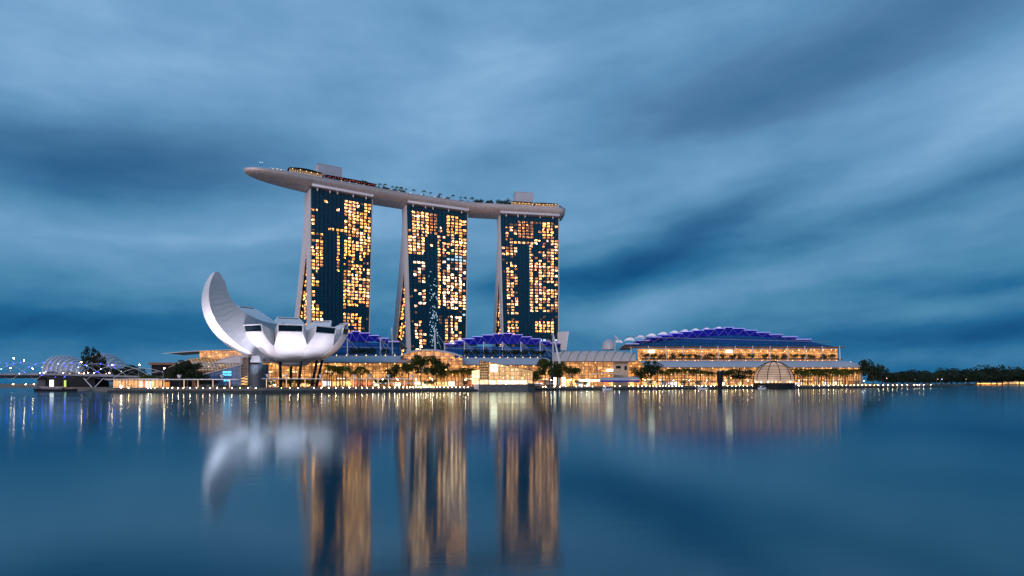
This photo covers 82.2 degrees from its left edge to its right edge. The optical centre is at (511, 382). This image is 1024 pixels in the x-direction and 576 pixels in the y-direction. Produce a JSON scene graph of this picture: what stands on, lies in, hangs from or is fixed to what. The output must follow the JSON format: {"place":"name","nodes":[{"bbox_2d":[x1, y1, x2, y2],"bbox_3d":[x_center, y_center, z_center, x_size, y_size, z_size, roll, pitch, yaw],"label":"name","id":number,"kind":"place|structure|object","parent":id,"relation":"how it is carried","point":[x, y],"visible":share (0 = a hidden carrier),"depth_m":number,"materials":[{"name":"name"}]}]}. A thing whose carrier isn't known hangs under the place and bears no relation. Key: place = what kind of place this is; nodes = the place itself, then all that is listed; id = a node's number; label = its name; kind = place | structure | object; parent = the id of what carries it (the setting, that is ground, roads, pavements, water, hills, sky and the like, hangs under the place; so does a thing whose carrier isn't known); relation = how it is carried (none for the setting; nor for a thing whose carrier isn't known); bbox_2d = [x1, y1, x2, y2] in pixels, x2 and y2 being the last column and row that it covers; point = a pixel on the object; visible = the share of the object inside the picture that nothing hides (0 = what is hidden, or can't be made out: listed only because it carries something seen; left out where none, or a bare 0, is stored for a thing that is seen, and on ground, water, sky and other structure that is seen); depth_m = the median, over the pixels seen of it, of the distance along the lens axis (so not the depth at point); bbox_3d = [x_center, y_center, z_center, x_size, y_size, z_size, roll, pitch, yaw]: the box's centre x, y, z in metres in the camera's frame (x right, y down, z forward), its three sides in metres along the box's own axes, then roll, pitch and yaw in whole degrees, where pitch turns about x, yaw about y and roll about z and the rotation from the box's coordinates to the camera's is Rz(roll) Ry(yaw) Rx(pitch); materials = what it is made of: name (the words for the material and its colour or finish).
{"place":"outdoors","nodes":[
{"label":"outdoors","id":0,"kind":"place"},
{"bbox_2d":[0,384,112,384],"bbox_3d":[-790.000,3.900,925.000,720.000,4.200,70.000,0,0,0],"label":"bank","id":1,"kind":"structure","parent":0,"point":[27,384],"depth_m":890.00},
{"bbox_2d":[42,355,88,373],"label":"ribbed conservatory","id":2,"kind":"object","parent":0,"point":[57,360],"visible":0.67,"depth_m":546.05,"materials":[{"name":"metal"}]},
{"bbox_2d":[86,353,126,370],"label":"ribbed conservatory","id":3,"kind":"object","parent":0,"point":[114,360],"visible":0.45,"depth_m":593.85,"materials":[{"name":"glass"}]},
{"bbox_2d":[241,357,250,387],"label":"lattice lift tower","id":4,"kind":"structure","parent":0,"point":[245,367],"depth_m":329.00,"materials":[{"name":"grey metal"}]},
{"bbox_2d":[415,386,455,386],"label":"lit step","id":5,"kind":"object","parent":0,"point":[435,386],"visible":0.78,"depth_m":346.72,"materials":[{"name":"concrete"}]},
{"bbox_2d":[0,383,1023,575],"bbox_3d":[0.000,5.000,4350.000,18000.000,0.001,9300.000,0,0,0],"label":"water","id":6,"kind":"structure","parent":0,"point":[922,481],"depth_m":29.17,"materials":[{"name":"blue liquid"}]},
{"bbox_2d":[33,387,77,390],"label":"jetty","id":7,"kind":"object","parent":6,"relation":"on","point":[52,389],"visible":0.94,"depth_m":348.90,"materials":[{"name":"wood"}]},
{"bbox_2d":[472,360,534,390],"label":"glass pavilion","id":8,"kind":"structure","parent":6,"relation":"in","point":[489,376],"depth_m":356.31,"materials":[{"name":"glass"}]},
{"bbox_2d":[717,371,722,389],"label":"dark pylon","id":9,"kind":"object","parent":6,"relation":"in","point":[719,378],"visible":0.95,"depth_m":393.56,"materials":[{"name":"metal"}]},
{"bbox_2d":[0,384,1023,391],"bbox_3d":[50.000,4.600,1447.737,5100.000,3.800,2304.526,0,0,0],"label":"ground","id":10,"kind":"structure","parent":0,"point":[104,389],"depth_m":444.18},
{"bbox_2d":[0,373,117,388],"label":"road bridge","id":11,"kind":"structure","parent":10,"relation":"on","point":[41,381],"depth_m":424.08,"materials":[{"name":"concrete"}]},
{"bbox_2d":[0,362,161,390],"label":"helix footbridge","id":12,"kind":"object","parent":10,"relation":"on","point":[124,376],"visible":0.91,"depth_m":381.40,"materials":[{"name":"white paint"}]},
{"bbox_2d":[47,378,123,386],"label":"bridge abutment","id":13,"kind":"object","parent":10,"relation":"on","point":[69,382],"visible":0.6,"depth_m":382.90,"materials":[{"name":"concrete"}]},
{"bbox_2d":[80,346,108,373],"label":"bushy tree","id":14,"kind":"object","parent":10,"relation":"on","point":[94,360],"visible":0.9,"depth_m":451.07,"materials":[{"name":"green plant"}]},
{"bbox_2d":[112,369,136,377],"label":"broad tree","id":15,"kind":"object","parent":10,"relation":"on","point":[116,372],"visible":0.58,"depth_m":396.74,"materials":[{"name":"green plant"}]},
{"bbox_2d":[117,364,146,375],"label":"broad tree","id":16,"kind":"object","parent":10,"relation":"on","point":[136,372],"visible":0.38,"depth_m":408.36,"materials":[{"name":"green plant"}]},
{"bbox_2d":[104,378,169,387],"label":"lit arcade","id":17,"kind":"object","parent":10,"relation":"on","point":[128,383],"visible":0.88,"depth_m":332.29,"materials":[{"name":"orange glass"}]},
{"bbox_2d":[137,372,172,378],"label":"bushy tree","id":18,"kind":"object","parent":10,"relation":"on","point":[149,376],"visible":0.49,"depth_m":347.38,"materials":[{"name":"green plant"}]},
{"bbox_2d":[149,362,191,386],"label":"flat roofed block","id":19,"kind":"structure","parent":10,"relation":"on","point":[159,366],"depth_m":420.00,"materials":[{"name":"concrete"}]},
{"bbox_2d":[167,363,192,386],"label":"broad tree","id":20,"kind":"object","parent":10,"relation":"on","point":[173,373],"visible":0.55,"depth_m":349.02,"materials":[{"name":"green plant"}]},
{"bbox_2d":[174,360,203,386],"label":"broad tree","id":21,"kind":"object","parent":10,"relation":"on","point":[195,366],"visible":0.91,"depth_m":347.97,"materials":[{"name":"green plant"}]},
{"bbox_2d":[140,379,240,387],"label":"pergola","id":22,"kind":"object","parent":10,"relation":"on","point":[188,379],"visible":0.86,"depth_m":300.57,"materials":[{"name":"white paint"}]},
{"bbox_2d":[187,371,204,386],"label":"broad tree","id":23,"kind":"object","parent":10,"relation":"on","point":[193,373],"visible":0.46,"depth_m":342.25,"materials":[{"name":"green plant"}]},
{"bbox_2d":[193,374,217,387],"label":"bushy tree","id":24,"kind":"object","parent":10,"relation":"on","point":[197,376],"visible":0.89,"depth_m":337.33,"materials":[{"name":"green plant"}]},
{"bbox_2d":[163,349,259,386],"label":"gallery","id":25,"kind":"object","parent":10,"relation":"on","point":[213,360],"visible":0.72,"depth_m":388.94,"materials":[{"name":"metal"}]},
{"bbox_2d":[201,364,241,387],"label":"glass wedge building","id":26,"kind":"structure","parent":10,"relation":"on","point":[233,372],"depth_m":341.79,"materials":[{"name":"glass"}]},
{"bbox_2d":[202,272,348,387],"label":"lotus museum","id":27,"kind":"structure","parent":10,"relation":"on","point":[254,335],"depth_m":302.97,"materials":[{"name":"white metal"}]},
{"bbox_2d":[262,378,324,387],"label":"pergola","id":28,"kind":"object","parent":10,"relation":"on","point":[294,378],"visible":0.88,"depth_m":303.83,"materials":[{"name":"white paint"}]},
{"bbox_2d":[324,365,341,386],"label":"palm tree","id":29,"kind":"object","parent":10,"relation":"on","point":[329,367],"visible":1,"depth_m":319.59,"materials":[{"name":"green plant"}]},
{"bbox_2d":[294,184,373,341],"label":"hotel tower","id":30,"kind":"structure","parent":10,"relation":"on","point":[334,283],"depth_m":571.66,"materials":[{"name":"blue glass"}]},
{"bbox_2d":[312,202,369,341],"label":"lit windows","id":31,"kind":"structure","parent":30,"relation":"in","point":[313,209],"depth_m":574.07,"materials":[{"name":"yellow glass"}]},
{"bbox_2d":[243,167,564,221],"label":"rooftop park deck","id":32,"kind":"structure","parent":30,"relation":"on","point":[300,182],"depth_m":595.72,"materials":[{"name":"metal"}]},
{"bbox_2d":[287,167,322,176],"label":"restaurant pavilion","id":33,"kind":"structure","parent":32,"relation":"on","point":[304,171],"depth_m":549.59,"materials":[{"name":"metal"}]},
{"bbox_2d":[314,163,341,176],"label":"lift block","id":34,"kind":"structure","parent":32,"relation":"on","point":[326,169],"depth_m":573.54,"materials":[{"name":"concrete"}]},
{"bbox_2d":[322,174,376,186],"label":"bar terrace","id":35,"kind":"structure","parent":32,"relation":"on","point":[346,179],"depth_m":570.15,"materials":[{"name":"metal"}]},
{"bbox_2d":[510,201,533,205],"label":"rooftop club","id":36,"kind":"object","parent":32,"relation":"on","point":[520,203],"visible":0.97,"depth_m":643.98,"materials":[{"name":"glass"}]},
{"bbox_2d":[533,203,557,206],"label":"rooftop club","id":37,"kind":"object","parent":32,"relation":"on","point":[547,204],"visible":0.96,"depth_m":649.04,"materials":[{"name":"metal"}]},
{"bbox_2d":[262,355,412,386],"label":"shopping mall","id":38,"kind":"structure","parent":10,"relation":"on","point":[377,365],"depth_m":372.10,"materials":[{"name":"glass"}]},
{"bbox_2d":[331,331,406,355],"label":"blue lit theatre","id":39,"kind":"structure","parent":38,"relation":"on","point":[357,338],"depth_m":437.78,"materials":[{"name":"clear glass"}]},
{"bbox_2d":[366,347,376,355],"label":"bushy tree","id":40,"kind":"object","parent":38,"relation":"on","point":[371,350],"visible":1,"depth_m":407.71,"materials":[{"name":"green plant"}]},
{"bbox_2d":[332,366,344,386],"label":"palm tree","id":41,"kind":"object","parent":10,"relation":"on","point":[335,370],"visible":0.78,"depth_m":320.90,"materials":[{"name":"green plant"}]},
{"bbox_2d":[338,366,353,386],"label":"palm tree","id":42,"kind":"object","parent":10,"relation":"on","point":[348,369],"visible":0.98,"depth_m":318.36,"materials":[{"name":"green plant"}]},
{"bbox_2d":[352,367,368,386],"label":"palm tree","id":43,"kind":"object","parent":10,"relation":"on","point":[358,369],"visible":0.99,"depth_m":318.54,"materials":[{"name":"green plant"}]},
{"bbox_2d":[360,370,372,386],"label":"palm tree","id":44,"kind":"object","parent":10,"relation":"on","point":[365,371],"visible":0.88,"depth_m":322.71,"materials":[{"name":"green plant"}]},
{"bbox_2d":[347,378,414,386],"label":"pergola","id":45,"kind":"object","parent":10,"relation":"on","point":[380,378],"visible":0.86,"depth_m":324.35,"materials":[{"name":"white paint"}]},
{"bbox_2d":[384,362,403,386],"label":"broad tree","id":46,"kind":"object","parent":10,"relation":"on","point":[394,369],"visible":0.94,"depth_m":343.09,"materials":[{"name":"green plant"}]},
{"bbox_2d":[399,361,414,386],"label":"broad tree","id":47,"kind":"object","parent":10,"relation":"on","point":[406,367],"visible":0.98,"depth_m":348.04,"materials":[{"name":"green plant"}]},
{"bbox_2d":[411,353,430,385],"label":"tall tree","id":48,"kind":"object","parent":10,"relation":"on","point":[417,359],"visible":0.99,"depth_m":349.79,"materials":[{"name":"green plant"}]},
{"bbox_2d":[393,201,468,354],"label":"hotel tower","id":49,"kind":"structure","parent":10,"relation":"on","point":[431,296],"depth_m":621.44,"materials":[{"name":"blue glass"}]},
{"bbox_2d":[408,225,465,350],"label":"lit windows","id":50,"kind":"structure","parent":49,"relation":"in","point":[421,225],"depth_m":626.50,"materials":[{"name":"yellow glass"}]},
{"bbox_2d":[399,349,464,386],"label":"mall entrance hall","id":51,"kind":"structure","parent":10,"relation":"on","point":[450,359],"depth_m":370.99,"materials":[{"name":"glass"}]},
{"bbox_2d":[434,329,445,348],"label":"roof mast","id":52,"kind":"object","parent":51,"relation":"on","point":[435,339],"visible":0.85,"depth_m":409.66,"materials":[{"name":"grey metal"}]},
{"bbox_2d":[429,355,443,385],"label":"tall tree","id":53,"kind":"object","parent":10,"relation":"on","point":[435,369],"visible":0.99,"depth_m":353.54,"materials":[{"name":"green plant"}]},
{"bbox_2d":[437,361,450,385],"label":"broad tree","id":54,"kind":"object","parent":10,"relation":"on","point":[443,374],"visible":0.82,"depth_m":357.05,"materials":[{"name":"green plant"}]},
{"bbox_2d":[461,370,471,386],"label":"palm tree","id":55,"kind":"object","parent":10,"relation":"on","point":[467,372],"visible":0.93,"depth_m":363.38,"materials":[{"name":"green plant"}]},
{"bbox_2d":[459,357,550,386],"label":"shopping mall","id":56,"kind":"structure","parent":10,"relation":"on","point":[469,363],"depth_m":419.62,"materials":[{"name":"glass"}]},
{"bbox_2d":[445,334,560,357],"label":"blue lit theatre","id":57,"kind":"structure","parent":56,"relation":"on","point":[457,346],"depth_m":487.14,"materials":[{"name":"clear glass"}]},
{"bbox_2d":[552,333,559,362],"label":"roof mast","id":58,"kind":"object","parent":56,"relation":"on","point":[553,340],"visible":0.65,"depth_m":424.58,"materials":[{"name":"metal"}]},
{"bbox_2d":[133,385,917,389],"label":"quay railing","id":59,"kind":"object","parent":10,"relation":"on","point":[298,388],"visible":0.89,"depth_m":294.60,"materials":[{"name":"grey metal"}]},
{"bbox_2d":[107,386,951,392],"bbox_3d":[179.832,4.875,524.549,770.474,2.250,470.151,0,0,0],"label":"boardwalk","id":60,"kind":"structure","parent":10,"relation":"on","point":[251,391],"depth_m":316.36,"materials":[{"name":"stone"}]},
{"bbox_2d":[114,385,948,389],"bbox_3d":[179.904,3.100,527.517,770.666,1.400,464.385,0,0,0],"label":"retaining wall","id":61,"kind":"structure","parent":10,"relation":"on","point":[375,388],"depth_m":345.17,"materials":[{"name":"concrete"}]},
{"bbox_2d":[200,383,869,387],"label":"promenade","id":62,"kind":"structure","parent":10,"relation":"on","point":[234,386],"depth_m":330.29,"materials":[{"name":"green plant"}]},
{"bbox_2d":[528,368,546,382],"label":"broad tree","id":63,"kind":"object","parent":10,"relation":"on","point":[536,376],"visible":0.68,"depth_m":385.81,"materials":[{"name":"green plant"}]},
{"bbox_2d":[536,358,552,386],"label":"tall tree","id":64,"kind":"object","parent":10,"relation":"on","point":[544,363],"visible":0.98,"depth_m":390.19,"materials":[{"name":"green plant"}]},
{"bbox_2d":[550,361,566,385],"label":"tall tree","id":65,"kind":"object","parent":10,"relation":"on","point":[557,370],"visible":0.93,"depth_m":398.58,"materials":[{"name":"green plant"}]},
{"bbox_2d":[563,366,580,385],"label":"broad tree","id":66,"kind":"object","parent":10,"relation":"on","point":[571,370],"visible":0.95,"depth_m":403.69,"materials":[{"name":"green plant"}]},
{"bbox_2d":[554,350,635,385],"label":"ribbed vault hall","id":67,"kind":"structure","parent":10,"relation":"on","point":[588,363],"depth_m":452.00,"materials":[{"name":"grey metal"}]},
{"bbox_2d":[630,367,650,386],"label":"broad tree","id":68,"kind":"object","parent":10,"relation":"on","point":[639,374],"visible":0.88,"depth_m":428.22,"materials":[{"name":"green plant"}]},
{"bbox_2d":[638,360,663,386],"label":"broad tree","id":69,"kind":"object","parent":10,"relation":"on","point":[652,368],"visible":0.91,"depth_m":429.71,"materials":[{"name":"green plant"}]},
{"bbox_2d":[671,369,680,386],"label":"palm tree","id":70,"kind":"object","parent":10,"relation":"on","point":[675,370],"visible":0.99,"depth_m":439.97,"materials":[{"name":"green plant"}]},
{"bbox_2d":[695,371,706,385],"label":"palm tree","id":71,"kind":"object","parent":10,"relation":"on","point":[701,372],"visible":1,"depth_m":443.93,"materials":[{"name":"green plant"}]},
{"bbox_2d":[720,369,740,386],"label":"broad tree","id":72,"kind":"object","parent":10,"relation":"on","point":[727,373],"visible":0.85,"depth_m":458.75,"materials":[{"name":"green plant"}]},
{"bbox_2d":[731,367,755,386],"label":"broad tree","id":73,"kind":"object","parent":10,"relation":"on","point":[743,376],"visible":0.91,"depth_m":464.26,"materials":[{"name":"green plant"}]},
{"bbox_2d":[628,360,862,385],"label":"shopping mall","id":74,"kind":"structure","parent":10,"relation":"on","point":[713,366],"depth_m":512.93,"materials":[{"name":"glass"}]},
{"bbox_2d":[616,327,844,360],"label":"blue lit convention hall","id":75,"kind":"structure","parent":74,"relation":"on","point":[718,337],"depth_m":551.79,"materials":[{"name":"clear glass"}]},
{"bbox_2d":[753,361,794,388],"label":"glass dome","id":76,"kind":"structure","parent":10,"relation":"on","point":[774,375],"depth_m":478.74,"materials":[{"name":"glass"}]},
{"bbox_2d":[858,359,891,386],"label":"bushy tree","id":77,"kind":"object","parent":10,"relation":"on","point":[873,372],"visible":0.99,"depth_m":557.44,"materials":[{"name":"green plant"}]},
{"bbox_2d":[866,366,899,386],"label":"bushy tree","id":78,"kind":"object","parent":10,"relation":"on","point":[897,377],"visible":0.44,"depth_m":568.26,"materials":[{"name":"green plant"}]},
{"bbox_2d":[885,372,903,384],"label":"bushy tree","id":79,"kind":"object","parent":10,"relation":"on","point":[899,379],"visible":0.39,"depth_m":775.28,"materials":[{"name":"green plant"}]},
{"bbox_2d":[897,371,922,384],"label":"bushy tree","id":80,"kind":"object","parent":10,"relation":"on","point":[909,376],"visible":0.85,"depth_m":811.42,"materials":[{"name":"green plant"}]},
{"bbox_2d":[906,369,924,384],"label":"bushy tree","id":81,"kind":"object","parent":10,"relation":"on","point":[916,372],"visible":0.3,"depth_m":835.51,"materials":[{"name":"green plant"}]},
{"bbox_2d":[912,370,934,384],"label":"bushy tree","id":82,"kind":"object","parent":10,"relation":"on","point":[929,378],"visible":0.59,"depth_m":862.75,"materials":[{"name":"green plant"}]},
{"bbox_2d":[926,372,945,384],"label":"bushy tree","id":83,"kind":"object","parent":10,"relation":"on","point":[941,378],"visible":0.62,"depth_m":914.92,"materials":[{"name":"green plant"}]},
{"bbox_2d":[933,367,958,384],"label":"bushy tree","id":84,"kind":"object","parent":10,"relation":"on","point":[951,374],"visible":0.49,"depth_m":957.03,"materials":[{"name":"green plant"}]},
{"bbox_2d":[944,373,964,384],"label":"bushy tree","id":85,"kind":"object","parent":10,"relation":"on","point":[958,379],"visible":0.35,"depth_m":989.37,"materials":[{"name":"green plant"}]},
{"bbox_2d":[948,368,970,383],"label":"bushy tree","id":86,"kind":"object","parent":10,"relation":"on","point":[958,370],"visible":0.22,"depth_m":1368.26,"materials":[{"name":"green plant"}]},
{"bbox_2d":[958,374,976,383],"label":"bushy tree","id":87,"kind":"object","parent":10,"relation":"on","point":[971,375],"visible":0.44,"depth_m":1253.09,"materials":[{"name":"green plant"}]},
{"bbox_2d":[959,373,985,384],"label":"bushy tree","id":88,"kind":"object","parent":10,"relation":"on","point":[971,379],"visible":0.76,"depth_m":1247.32,"materials":[{"name":"green plant"}]},
{"bbox_2d":[970,372,995,384],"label":"bushy tree","id":89,"kind":"object","parent":10,"relation":"on","point":[986,378],"visible":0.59,"depth_m":1258.21,"materials":[{"name":"green plant"}]},
{"bbox_2d":[966,364,1004,381],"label":"bushy tree","id":90,"kind":"object","parent":10,"relation":"on","point":[990,369],"visible":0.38,"depth_m":1354.42,"materials":[{"name":"green plant"}]},
{"bbox_2d":[984,374,1008,384],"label":"bushy tree","id":91,"kind":"object","parent":10,"relation":"on","point":[1003,375],"visible":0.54,"depth_m":1269.77,"materials":[{"name":"green plant"}]},
{"bbox_2d":[993,372,1018,384],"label":"bushy tree","id":92,"kind":"object","parent":10,"relation":"on","point":[1004,378],"visible":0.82,"depth_m":1264.11,"materials":[{"name":"green plant"}]},
{"bbox_2d":[992,373,1020,384],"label":"bushy tree","id":93,"kind":"object","parent":10,"relation":"on","point":[1012,378],"visible":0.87,"depth_m":1259.77,"materials":[{"name":"green plant"}]},
{"bbox_2d":[0,0,1023,382],"label":"sky","id":94,"kind":"structure","parent":0,"point":[849,174],"materials":[{"name":"blue"}]},
{"bbox_2d":[513,191,533,201],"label":"lift block","id":95,"kind":"structure","parent":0,"point":[523,196],"depth_m":657.34,"materials":[{"name":"concrete"}]},
{"bbox_2d":[492,211,559,384],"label":"hotel tower","id":96,"kind":"structure","parent":0,"point":[526,303],"depth_m":650.37,"materials":[{"name":"blue glass"}]},
{"bbox_2d":[502,221,557,378],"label":"lit windows","id":97,"kind":"structure","parent":96,"relation":"in","point":[526,221],"depth_m":652.89,"materials":[{"name":"yellow glass"}]},
{"bbox_2d":[557,331,568,350],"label":"grey screen wall","id":98,"kind":"structure","parent":96,"relation":"attached to","point":[562,338],"depth_m":640.00,"materials":[{"name":"white paint"}]},
{"bbox_2d":[602,339,614,349],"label":"glass rotunda","id":99,"kind":"structure","parent":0,"point":[608,344],"depth_m":495.65,"materials":[{"name":"glass"}]},
{"bbox_2d":[579,377,638,381],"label":"event tent","id":100,"kind":"object","parent":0,"point":[619,379],"visible":0.95,"depth_m":424.00,"materials":[{"name":"fabric"}]},
{"bbox_2d":[628,360,643,385],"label":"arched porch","id":101,"kind":"object","parent":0,"point":[637,363],"visible":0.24,"depth_m":470.00,"materials":[{"name":"orange glass"}]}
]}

